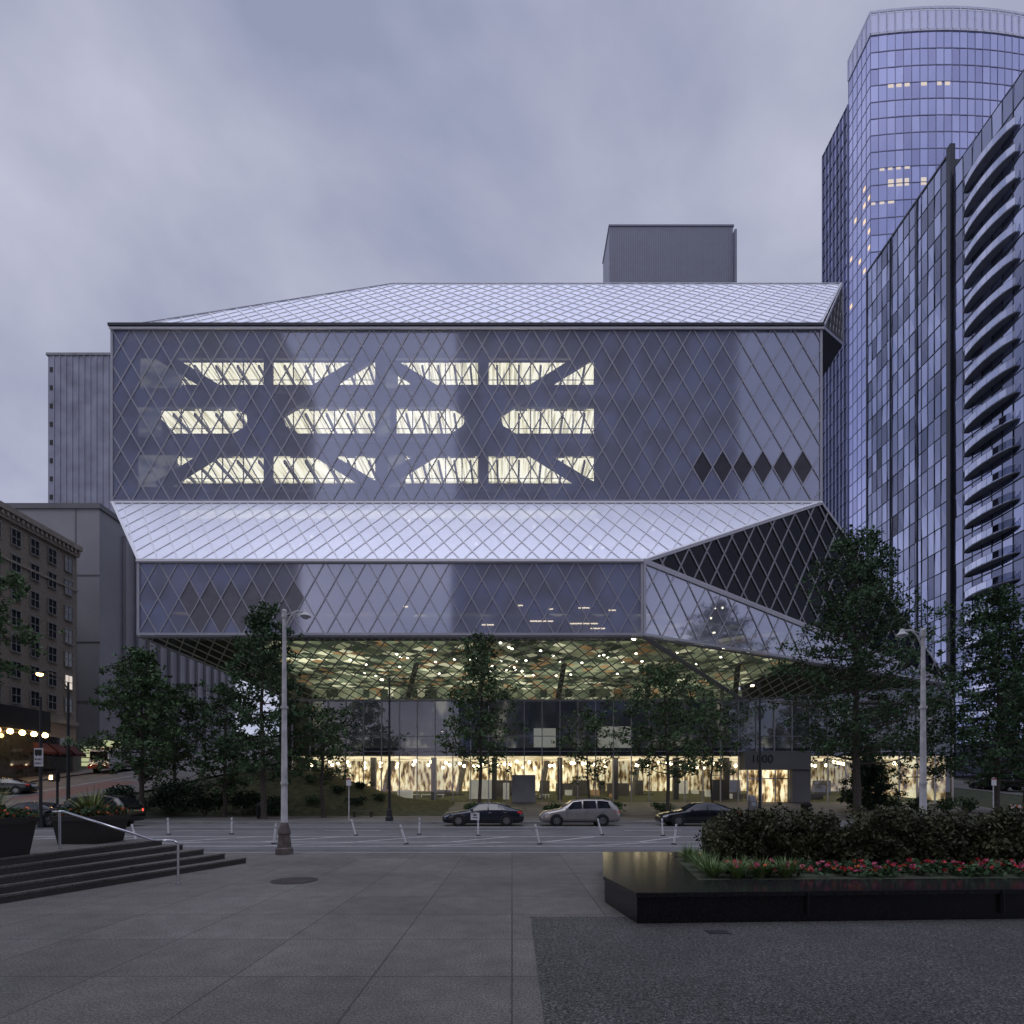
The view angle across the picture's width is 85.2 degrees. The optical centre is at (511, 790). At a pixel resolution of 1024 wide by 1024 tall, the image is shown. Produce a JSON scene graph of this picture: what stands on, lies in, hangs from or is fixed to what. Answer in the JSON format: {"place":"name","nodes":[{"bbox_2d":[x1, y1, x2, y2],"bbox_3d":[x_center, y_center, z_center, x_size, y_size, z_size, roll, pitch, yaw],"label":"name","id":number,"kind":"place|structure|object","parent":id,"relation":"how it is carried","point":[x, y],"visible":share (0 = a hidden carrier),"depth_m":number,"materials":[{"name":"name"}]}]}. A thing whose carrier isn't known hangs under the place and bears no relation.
{"place":"outdoors","nodes":[
{"label":"outdoors","id":0,"kind":"place"},
{"bbox_2d":[18,753,216,781],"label":"sidewalk","id":1,"kind":"structure","parent":0,"point":[35,778],"depth_m":64.50,"materials":[{"name":"concrete"}]},
{"bbox_2d":[0,748,274,807],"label":"road","id":2,"kind":"structure","parent":0,"point":[89,779],"depth_m":58.93,"materials":[{"name":"grey asphalt"}]},
{"bbox_2d":[0,778,38,794],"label":"parked car","id":3,"kind":"object","parent":2,"relation":"on","point":[16,785],"visible":0.94,"depth_m":48.70,"materials":[{"name":"white paint"}]},
{"bbox_2d":[9,782,136,798],"bbox_3d":[-40.250,-0.132,52.000,3.500,1.680,12.000,0,0,0],"label":"bus lane marking","id":4,"kind":"object","parent":2,"relation":"on","point":[52,794],"visible":0.82,"depth_m":51.29,"materials":[{"name":"red paint"}]},
{"bbox_2d":[87,748,151,772],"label":"bus","id":5,"kind":"object","parent":2,"relation":"on","point":[96,752],"visible":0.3,"depth_m":65.20,"materials":[{"name":"green glass"}]},
{"bbox_2d":[50,759,274,803],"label":"sidewalk","id":6,"kind":"structure","parent":0,"point":[192,777],"depth_m":56.16,"materials":[{"name":"concrete"}]},
{"bbox_2d":[0,853,625,1023],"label":"plaza pavement","id":7,"kind":"structure","parent":0,"point":[395,938],"depth_m":7.39,"materials":[{"name":"grey concrete"}]},
{"bbox_2d":[52,811,180,883],"bbox_3d":[-8.521,1.212,12.000,2.758,1.576,0.116,0,0,0],"label":"handrail","id":8,"kind":"object","parent":7,"relation":"on","point":[103,824],"visible":1,"depth_m":11.98,"materials":[{"name":"metal"}]},
{"bbox_2d":[0,839,245,903],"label":"stone steps","id":9,"kind":"structure","parent":7,"relation":"on","point":[45,867],"depth_m":11.98,"materials":[{"name":"grey stone"}]},
{"bbox_2d":[0,781,39,857],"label":"plant pot","id":10,"kind":"object","parent":9,"relation":"on","point":[17,830],"visible":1,"depth_m":10.65,"materials":[{"name":"black plastic"}]},
{"bbox_2d":[49,783,133,843],"bbox_3d":[-10.107,0.514,13.472,1.659,1.472,1.560,0,0,22],"label":"plant pot","id":11,"kind":"object","parent":9,"relation":"on","point":[75,830],"visible":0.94,"depth_m":13.12,"materials":[{"name":"black plastic"}]},
{"bbox_2d":[275,609,310,854],"bbox_3d":[-6.926,-1.875,17.600,1.129,7.750,0.580,0,0,0],"label":"street lamp","id":12,"kind":"object","parent":7,"relation":"on","point":[284,847],"visible":1,"depth_m":17.53,"materials":[{"name":"metal"}]},
{"bbox_2d":[270,877,317,883],"bbox_3d":[-4.850,1.993,12.400,0.996,0.014,0.996,0,0,0],"label":"manhole cover","id":13,"kind":"object","parent":7,"relation":"on","point":[294,880],"visible":1,"depth_m":12.37,"materials":[{"name":"metal"}]},
{"bbox_2d":[603,852,1023,923],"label":"stone planter","id":14,"kind":"object","parent":7,"relation":"on","point":[656,887],"visible":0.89,"depth_m":8.63,"materials":[{"name":"black stone"}]},
{"bbox_2d":[687,849,721,872],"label":"ornamental grass","id":15,"kind":"object","parent":14,"relation":"on","point":[701,860],"depth_m":10.61,"materials":[{"name":"green plant"}]},
{"bbox_2d":[694,807,780,863],"bbox_3d":[4.614,0.982,11.712,1.545,1.350,1.829,0,0,0],"label":"shrub","id":16,"kind":"object","parent":14,"relation":"in","point":[726,838],"visible":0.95,"depth_m":11.10,"materials":[{"name":"green plant"}]},
{"bbox_2d":[716,855,759,878],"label":"ornamental grass","id":17,"kind":"object","parent":14,"relation":"on","point":[738,873],"depth_m":9.82,"materials":[{"name":"green plant"}]},
{"bbox_2d":[745,854,783,877],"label":"ornamental grass","id":18,"kind":"object","parent":14,"relation":"on","point":[760,872],"depth_m":9.88,"materials":[{"name":"green plant"}]},
{"bbox_2d":[747,802,818,865],"bbox_3d":[5.468,0.955,11.856,1.635,1.470,1.799,0,0,0],"label":"shrub","id":19,"kind":"object","parent":14,"relation":"in","point":[778,843],"visible":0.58,"depth_m":11.26,"materials":[{"name":"green plant"}]},
{"bbox_2d":[767,857,805,877],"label":"ornamental grass","id":20,"kind":"object","parent":14,"relation":"on","point":[785,873],"depth_m":9.89,"materials":[{"name":"green plant"}]},
{"bbox_2d":[776,808,873,869],"bbox_3d":[6.390,1.013,11.621,1.523,1.317,1.758,0,0,0],"label":"shrub","id":21,"kind":"object","parent":14,"relation":"in","point":[829,836],"visible":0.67,"depth_m":11.06,"materials":[{"name":"green plant"}]},
{"bbox_2d":[720,857,1023,878],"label":"flower bed","id":22,"kind":"object","parent":14,"relation":"on","point":[953,867],"visible":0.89,"depth_m":10.13,"materials":[{"name":"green plant"}]},
{"bbox_2d":[834,804,919,865],"bbox_3d":[7.318,0.948,11.525,1.553,1.385,1.779,0,0,0],"label":"shrub","id":23,"kind":"object","parent":14,"relation":"on","point":[884,840],"visible":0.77,"depth_m":10.97,"materials":[{"name":"green plant"}]},
{"bbox_2d":[875,804,956,864],"bbox_3d":[8.214,0.952,11.776,1.607,1.401,1.790,0,0,0],"label":"shrub","id":24,"kind":"object","parent":14,"relation":"in","point":[923,839],"visible":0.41,"depth_m":11.13,"materials":[{"name":"green plant"}]},
{"bbox_2d":[919,808,994,865],"bbox_3d":[9.137,0.979,11.815,1.547,1.294,1.783,0,0,0],"label":"shrub","id":25,"kind":"object","parent":14,"relation":"on","point":[961,835],"visible":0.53,"depth_m":11.18,"materials":[{"name":"green plant"}]},
{"bbox_2d":[951,802,1023,862],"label":"shrub","id":26,"kind":"object","parent":14,"relation":"in","point":[1005,841],"visible":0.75,"depth_m":11.02,"materials":[{"name":"green plant"}]},
{"bbox_2d":[190,769,454,814],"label":"grass bank","id":27,"kind":"structure","parent":0,"point":[299,788],"depth_m":48.34,"materials":[{"name":"green plant"}]},
{"bbox_2d":[33,824,979,848],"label":"road","id":28,"kind":"structure","parent":0,"point":[447,842],"depth_m":25.29,"materials":[{"name":"grey asphalt"}]},
{"bbox_2d":[0,551,65,685],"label":"tree","id":29,"kind":"object","parent":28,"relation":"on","point":[18,581],"visible":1,"depth_m":30.81,"materials":[{"name":"green plant"}]},
{"bbox_2d":[10,802,59,823],"bbox_3d":[-30.600,1.437,35.400,4.900,1.497,2.260,0,0,0],"label":"parked car","id":30,"kind":"object","parent":28,"relation":"on","point":[34,806],"visible":0.13,"depth_m":34.73,"materials":[{"name":"black paint"}]},
{"bbox_2d":[34,697,44,827],"bbox_3d":[-27.100,-1.640,32.000,0.500,7.520,0.356,0,0,0],"label":"bus sign","id":31,"kind":"object","parent":28,"relation":"on","point":[38,756],"visible":0.99,"depth_m":31.93,"materials":[{"name":"metal"}]},
{"bbox_2d":[36,795,145,827],"bbox_3d":[-25.183,1.227,33.200,5.506,1.935,2.531,0,0,0],"label":"parked car","id":32,"kind":"object","parent":28,"relation":"on","point":[138,813],"visible":0.32,"depth_m":32.48,"materials":[{"name":"black paint"}]},
{"bbox_2d":[34,830,699,845],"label":"lane marking","id":33,"kind":"object","parent":28,"relation":"on","point":[405,836],"visible":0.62,"depth_m":25.75,"materials":[{"name":"white paint"}]},
{"bbox_2d":[35,828,701,851],"bbox_3d":[0.000,2.116,25.100,60.000,0.001,13.000,0,0,0],"label":"road patch","id":34,"kind":"object","parent":28,"relation":"on","point":[446,850],"visible":0.33,"depth_m":20.08,"materials":[{"name":"grey asphalt"}]},
{"bbox_2d":[442,802,523,825],"bbox_3d":[-1.750,1.437,34.200,4.900,1.497,2.260,0,0,0],"label":"parked car","id":35,"kind":"object","parent":28,"relation":"on","point":[494,812],"visible":1,"depth_m":33.30,"materials":[{"name":"blue paint"}]},
{"bbox_2d":[133,822,972,823],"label":"kerb","id":36,"kind":"structure","parent":28,"relation":"on","point":[396,823],"depth_m":35.80,"materials":[{"name":"concrete"}]},
{"bbox_2d":[539,798,619,825],"bbox_3d":[4.095,1.302,34.200,4.830,1.767,2.220,0,0,0],"label":"parked car","id":37,"kind":"object","parent":28,"relation":"on","point":[605,812],"visible":0.98,"depth_m":33.32,"materials":[{"name":"silver paint"}]},
{"bbox_2d":[655,802,740,825],"bbox_3d":[11.400,1.437,34.200,4.900,1.497,2.260,0,0,0],"label":"parked car","id":38,"kind":"object","parent":28,"relation":"on","point":[698,812],"visible":0.66,"depth_m":33.33,"materials":[{"name":"black paint"}]},
{"bbox_2d":[0,0,1023,735],"label":"sky","id":39,"kind":"structure","parent":0,"point":[160,159],"materials":[{"name":"grey"}]},
{"bbox_2d":[29,737,1022,818],"bbox_3d":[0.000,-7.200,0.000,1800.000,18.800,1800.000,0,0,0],"label":"ground","id":40,"kind":"structure","parent":0,"point":[984,798],"depth_m":55.04,"materials":[{"name":"grey concrete"}]},
{"bbox_2d":[0,501,85,778],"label":"brick building","id":41,"kind":"structure","parent":40,"relation":"on","point":[41,557],"depth_m":61.97,"materials":[{"name":"brick"}]},
{"bbox_2d":[11,685,21,704],"bbox_3d":[-52.915,-10.215,59.425,0.150,1.870,1.210,0,0,0],"label":"window","id":42,"kind":"structure","parent":41,"relation":"in","point":[15,691],"depth_m":59.39,"materials":[{"name":"black glass"}]},
{"bbox_2d":[11,633,21,653],"bbox_3d":[-52.915,-15.715,59.425,0.150,1.870,1.210,0,0,0],"label":"window","id":43,"kind":"structure","parent":41,"relation":"in","point":[15,646],"depth_m":59.35,"materials":[{"name":"black glass"}]},
{"bbox_2d":[11,607,21,626],"bbox_3d":[-52.915,-18.465,59.425,0.150,1.870,1.210,0,0,0],"label":"window","id":44,"kind":"structure","parent":41,"relation":"in","point":[16,612],"depth_m":59.35,"materials":[{"name":"black glass"}]},
{"bbox_2d":[11,552,21,574],"bbox_3d":[-52.915,-24.265,59.425,0.150,1.870,1.210,0,0,0],"label":"window","id":45,"kind":"structure","parent":41,"relation":"in","point":[14,557],"depth_m":59.44,"materials":[{"name":"black glass"}]},
{"bbox_2d":[11,526,21,548],"bbox_3d":[-52.915,-27.015,59.425,0.150,1.870,1.210,0,0,0],"label":"window","id":46,"kind":"structure","parent":41,"relation":"in","point":[15,533],"depth_m":59.39,"materials":[{"name":"black glass"}]},
{"bbox_2d":[30,689,39,707],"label":"window","id":47,"kind":"structure","parent":41,"relation":"in","point":[34,695],"depth_m":61.71,"materials":[{"name":"black glass"}]},
{"bbox_2d":[30,664,40,683],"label":"window","id":48,"kind":"structure","parent":41,"relation":"in","point":[35,678],"depth_m":61.71,"materials":[{"name":"black glass"}]},
{"bbox_2d":[30,614,40,633],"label":"window","id":49,"kind":"structure","parent":41,"relation":"in","point":[34,621],"depth_m":61.79,"materials":[{"name":"black glass"}]},
{"bbox_2d":[30,589,40,609],"bbox_3d":[-52.915,-21.215,61.775,0.150,1.870,1.210,0,0,0],"label":"window","id":50,"kind":"structure","parent":41,"relation":"in","point":[34,596],"depth_m":61.71,"materials":[{"name":"black glass"}]},
{"bbox_2d":[30,562,40,582],"bbox_3d":[-52.915,-24.265,61.775,0.150,1.870,1.210,0,0,0],"label":"window","id":51,"kind":"structure","parent":41,"relation":"in","point":[33,576],"depth_m":61.71,"materials":[{"name":"black glass"}]},
{"bbox_2d":[30,537,40,557],"bbox_3d":[-52.915,-27.015,61.775,0.150,1.870,1.210,0,0,0],"label":"window","id":52,"kind":"structure","parent":41,"relation":"in","point":[34,544],"depth_m":61.71,"materials":[{"name":"black glass"}]},
{"bbox_2d":[48,693,57,710],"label":"window","id":53,"kind":"structure","parent":41,"relation":"in","point":[52,698],"depth_m":64.09,"materials":[{"name":"black glass"}]},
{"bbox_2d":[48,669,57,686],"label":"window","id":54,"kind":"structure","parent":41,"relation":"in","point":[52,680],"depth_m":64.09,"materials":[{"name":"black glass"}]},
{"bbox_2d":[48,645,57,663],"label":"window","id":55,"kind":"structure","parent":41,"relation":"in","point":[52,651],"depth_m":64.09,"materials":[{"name":"black glass"}]},
{"bbox_2d":[48,621,57,639],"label":"window","id":56,"kind":"structure","parent":41,"relation":"in","point":[52,628],"depth_m":64.09,"materials":[{"name":"black glass"}]},
{"bbox_2d":[48,597,57,615],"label":"window","id":57,"kind":"structure","parent":41,"relation":"in","point":[52,604],"depth_m":64.09,"materials":[{"name":"black glass"}]},
{"bbox_2d":[48,570,57,589],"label":"window","id":58,"kind":"structure","parent":41,"relation":"in","point":[52,584],"depth_m":64.09,"materials":[{"name":"black glass"}]},
{"bbox_2d":[48,546,57,566],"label":"window","id":59,"kind":"structure","parent":41,"relation":"in","point":[52,553],"depth_m":64.09,"materials":[{"name":"black glass"}]},
{"bbox_2d":[65,650,73,667],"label":"window","id":60,"kind":"structure","parent":41,"relation":"in","point":[68,655],"depth_m":66.45,"materials":[{"name":"grey glass"}]},
{"bbox_2d":[65,604,73,622],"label":"window","id":61,"kind":"structure","parent":41,"relation":"in","point":[68,609],"depth_m":66.44,"materials":[{"name":"grey glass"}]},
{"bbox_2d":[46,352,116,514],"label":"concrete tower","id":62,"kind":"structure","parent":40,"relation":"on","point":[78,427],"depth_m":110.00,"materials":[{"name":"grey concrete"}]},
{"bbox_2d":[99,783,135,794],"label":"shrub","id":63,"kind":"object","parent":40,"relation":"on","point":[130,789],"visible":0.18,"depth_m":44.21,"materials":[{"name":"green plant"}]},
{"bbox_2d":[6,503,235,766],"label":"parking building","id":64,"kind":"structure","parent":40,"relation":"on","point":[106,596],"depth_m":75.56,"materials":[{"name":"grey concrete"}]},
{"bbox_2d":[105,787,151,809],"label":"shrub","id":65,"kind":"object","parent":40,"relation":"on","point":[120,793],"visible":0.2,"depth_m":42.45,"materials":[{"name":"green plant"}]},
{"bbox_2d":[144,789,191,813],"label":"shrub","id":66,"kind":"object","parent":40,"relation":"on","point":[164,801],"visible":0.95,"depth_m":42.47,"materials":[{"name":"green plant"}]},
{"bbox_2d":[145,777,199,805],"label":"shrub","id":67,"kind":"object","parent":40,"relation":"on","point":[164,786],"visible":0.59,"depth_m":45.36,"materials":[{"name":"green plant"}]},
{"bbox_2d":[135,682,215,781],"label":"tree","id":68,"kind":"object","parent":40,"relation":"on","point":[191,709],"visible":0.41,"depth_m":51.92,"materials":[{"name":"green plant"}]},
{"bbox_2d":[227,790,260,815],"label":"shrub","id":69,"kind":"object","parent":40,"relation":"on","point":[245,800],"visible":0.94,"depth_m":43.51,"materials":[{"name":"green plant"}]},
{"bbox_2d":[252,794,289,815],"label":"shrub","id":70,"kind":"object","parent":40,"relation":"on","point":[274,805],"visible":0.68,"depth_m":44.21,"materials":[{"name":"green plant"}]},
{"bbox_2d":[204,852,602,852],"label":"kerb","id":71,"kind":"structure","parent":40,"relation":"on","point":[409,852],"depth_m":18.04,"materials":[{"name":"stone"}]},
{"bbox_2d":[107,224,953,802],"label":"library building","id":72,"kind":"structure","parent":40,"relation":"on","point":[573,496],"depth_m":50.00,"materials":[{"name":"grey glass"}]},
{"bbox_2d":[822,104,848,534],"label":"office tower","id":73,"kind":"structure","parent":40,"relation":"on","point":[835,211],"depth_m":132.42,"materials":[{"name":"blue glass"}]},
{"bbox_2d":[847,6,1023,555],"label":"office tower","id":74,"kind":"structure","parent":40,"relation":"on","point":[927,87],"depth_m":119.84,"materials":[{"name":"blue glass"}]},
{"bbox_2d":[866,69,1023,779],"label":"apartment tower","id":75,"kind":"structure","parent":40,"relation":"on","point":[945,392],"depth_m":75.32,"materials":[{"name":"blue glass"}]},
{"bbox_2d":[134,816,977,821],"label":"sidewalk","id":76,"kind":"structure","parent":0,"point":[367,819],"depth_m":38.85,"materials":[{"name":"concrete"}]},
{"bbox_2d":[35,671,69,800],"bbox_3d":[-31.291,-2.990,38.000,2.417,10.380,0.435,0,0,0],"label":"street lamp","id":77,"kind":"object","parent":76,"relation":"on","point":[41,673],"visible":0.82,"depth_m":37.93,"materials":[{"name":"metal"}]},
{"bbox_2d":[48,770,59,803],"bbox_3d":[-29.900,0.300,36.464,0.500,3.400,0.568,0,0,0],"label":"traffic signal","id":78,"kind":"object","parent":76,"relation":"on","point":[53,777],"visible":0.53,"depth_m":36.39,"materials":[{"name":"paint"}]},
{"bbox_2d":[62,644,196,818],"bbox_3d":[-27.016,-4.269,40.109,8.223,12.564,7.628,0,0,0],"label":"tree","id":79,"kind":"object","parent":76,"relation":"on","point":[141,659],"visible":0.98,"depth_m":39.21,"materials":[{"name":"green plant"}]},
{"bbox_2d":[173,783,234,815],"bbox_3d":[-23.966,0.701,43.436,4.290,2.723,2.566,0,0,-32],"label":"shrub","id":80,"kind":"object","parent":76,"relation":"on","point":[196,796],"visible":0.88,"depth_m":43.15,"materials":[{"name":"green plant"}]},
{"bbox_2d":[161,679,269,816],"bbox_3d":[-22.140,-3.221,43.148,6.877,10.480,7.783,0,0,0],"label":"tree","id":81,"kind":"object","parent":76,"relation":"on","point":[227,786],"visible":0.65,"depth_m":41.70,"materials":[{"name":"green plant"}]},
{"bbox_2d":[197,601,324,818],"bbox_3d":[-17.128,-5.715,39.745,7.811,15.442,7.932,0,0,37],"label":"tree","id":82,"kind":"object","parent":76,"relation":"on","point":[259,622],"visible":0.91,"depth_m":38.99,"materials":[{"name":"green plant"}]},
{"bbox_2d":[280,701,365,816],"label":"tree","id":83,"kind":"object","parent":76,"relation":"on","point":[331,739],"visible":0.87,"depth_m":41.73,"materials":[{"name":"green plant"}]},
{"bbox_2d":[380,676,392,820],"bbox_3d":[-8.356,-2.810,37.000,0.926,9.620,0.514,0,0,0],"label":"street lamp","id":84,"kind":"object","parent":76,"relation":"on","point":[389,816],"visible":0.99,"depth_m":36.93,"materials":[{"name":"metal"}]},
{"bbox_2d":[433,628,531,802],"bbox_3d":[-2.003,-4.680,39.277,6.902,13.369,6.772,0,0,0],"label":"tree","id":85,"kind":"object","parent":76,"relation":"on","point":[472,668],"visible":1,"depth_m":38.58,"materials":[{"name":"green plant"}]},
{"bbox_2d":[550,704,629,798],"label":"tree","id":86,"kind":"object","parent":76,"relation":"on","point":[587,716],"visible":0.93,"depth_m":42.93,"materials":[{"name":"green plant"}]},
{"bbox_2d":[585,659,734,810],"bbox_3d":[11.014,-3.683,40.742,10.089,11.384,9.255,0,0,45],"label":"tree","id":87,"kind":"object","parent":76,"relation":"on","point":[662,676],"visible":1,"depth_m":39.42,"materials":[{"name":"green plant"}]},
{"bbox_2d":[670,690,758,802],"bbox_3d":[15.257,-2.911,42.482,6.918,9.843,5.700,0,0,0],"label":"tree","id":88,"kind":"object","parent":76,"relation":"on","point":[712,737],"visible":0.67,"depth_m":42.46,"materials":[{"name":"green plant"}]},
{"bbox_2d":[750,682,761,808],"bbox_3d":[16.494,-2.660,37.500,0.926,9.320,0.514,0,0,0],"label":"street lamp","id":89,"kind":"object","parent":76,"relation":"on","point":[752,684],"visible":0.79,"depth_m":37.44,"materials":[{"name":"metal"}]},
{"bbox_2d":[739,524,988,818],"bbox_3d":[24.707,-8.601,39.883,12.992,21.207,13.997,0,0,-34],"label":"tree","id":90,"kind":"object","parent":76,"relation":"on","point":[864,660],"visible":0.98,"depth_m":39.15,"materials":[{"name":"green plant"}]},
{"bbox_2d":[895,628,927,815],"bbox_3d":[12.726,-1.575,17.600,1.129,7.150,0.580,0,0,0],"label":"street lamp","id":91,"kind":"object","parent":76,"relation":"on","point":[923,707],"visible":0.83,"depth_m":17.54,"materials":[{"name":"metal"}]},
{"bbox_2d":[869,689,996,785],"bbox_3d":[31.033,-2.875,41.979,7.740,9.767,7.062,0,0,0],"label":"tree","id":92,"kind":"object","parent":76,"relation":"on","point":[935,771],"visible":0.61,"depth_m":41.41,"materials":[{"name":"green plant"}]},
{"bbox_2d":[909,583,1023,808],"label":"tree","id":93,"kind":"object","parent":76,"relation":"on","point":[996,620],"visible":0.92,"depth_m":39.63,"materials":[{"name":"green plant"}]},
{"bbox_2d":[963,654,1023,809],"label":"tree","id":94,"kind":"object","parent":76,"relation":"on","point":[1007,765],"visible":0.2,"depth_m":44.73,"materials":[{"name":"green plant"}]},
{"bbox_2d":[674,843,701,860],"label":"ornamental grass","id":95,"kind":"object","parent":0,"point":[685,852],"depth_m":12.21,"materials":[{"name":"green plant"}]},
{"bbox_2d":[691,852,740,877],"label":"ornamental grass","id":96,"kind":"object","parent":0,"point":[712,870],"depth_m":9.93,"materials":[{"name":"green plant"}]},
{"bbox_2d":[443,802,992,815],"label":"sidewalk","id":97,"kind":"structure","parent":0,"point":[629,808],"depth_m":49.17,"materials":[{"name":"concrete"}]},
{"bbox_2d":[650,802,676,811],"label":"shrub","id":98,"kind":"object","parent":97,"relation":"on","point":[660,807],"visible":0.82,"depth_m":45.90,"materials":[{"name":"green plant"}]},
{"bbox_2d":[836,749,918,810],"bbox_3d":[29.841,-0.804,46.266,5.706,5.520,4.837,0,0,0],"label":"shrub","id":99,"kind":"object","parent":97,"relation":"on","point":[871,779],"visible":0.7,"depth_m":45.25,"materials":[{"name":"green plant"}]},
{"bbox_2d":[879,795,902,808],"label":"shrub","id":100,"kind":"object","parent":97,"relation":"on","point":[893,802],"visible":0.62,"depth_m":45.94,"materials":[{"name":"green plant"}]},
{"bbox_2d":[902,798,929,812],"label":"shrub","id":101,"kind":"object","parent":97,"relation":"on","point":[915,805],"visible":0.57,"depth_m":46.14,"materials":[{"name":"green plant"}]},
{"bbox_2d":[927,796,959,812],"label":"shrub","id":102,"kind":"object","parent":97,"relation":"on","point":[947,806],"visible":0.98,"depth_m":45.85,"materials":[{"name":"green plant"}]},
{"bbox_2d":[952,796,979,812],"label":"shrub","id":103,"kind":"object","parent":97,"relation":"on","point":[969,805],"visible":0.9,"depth_m":46.08,"materials":[{"name":"green plant"}]},
{"bbox_2d":[530,917,1023,1023],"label":"plaza pavement","id":104,"kind":"structure","parent":0,"point":[608,970],"depth_m":6.15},
{"bbox_2d":[954,780,1022,795],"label":"road","id":105,"kind":"structure","parent":0,"point":[959,784],"depth_m":58.57,"materials":[{"name":"grey asphalt"}]},
{"bbox_2d":[968,774,1023,790],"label":"parked car","id":106,"kind":"object","parent":105,"relation":"on","point":[989,786],"visible":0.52,"depth_m":56.94,"materials":[{"name":"black paint"}]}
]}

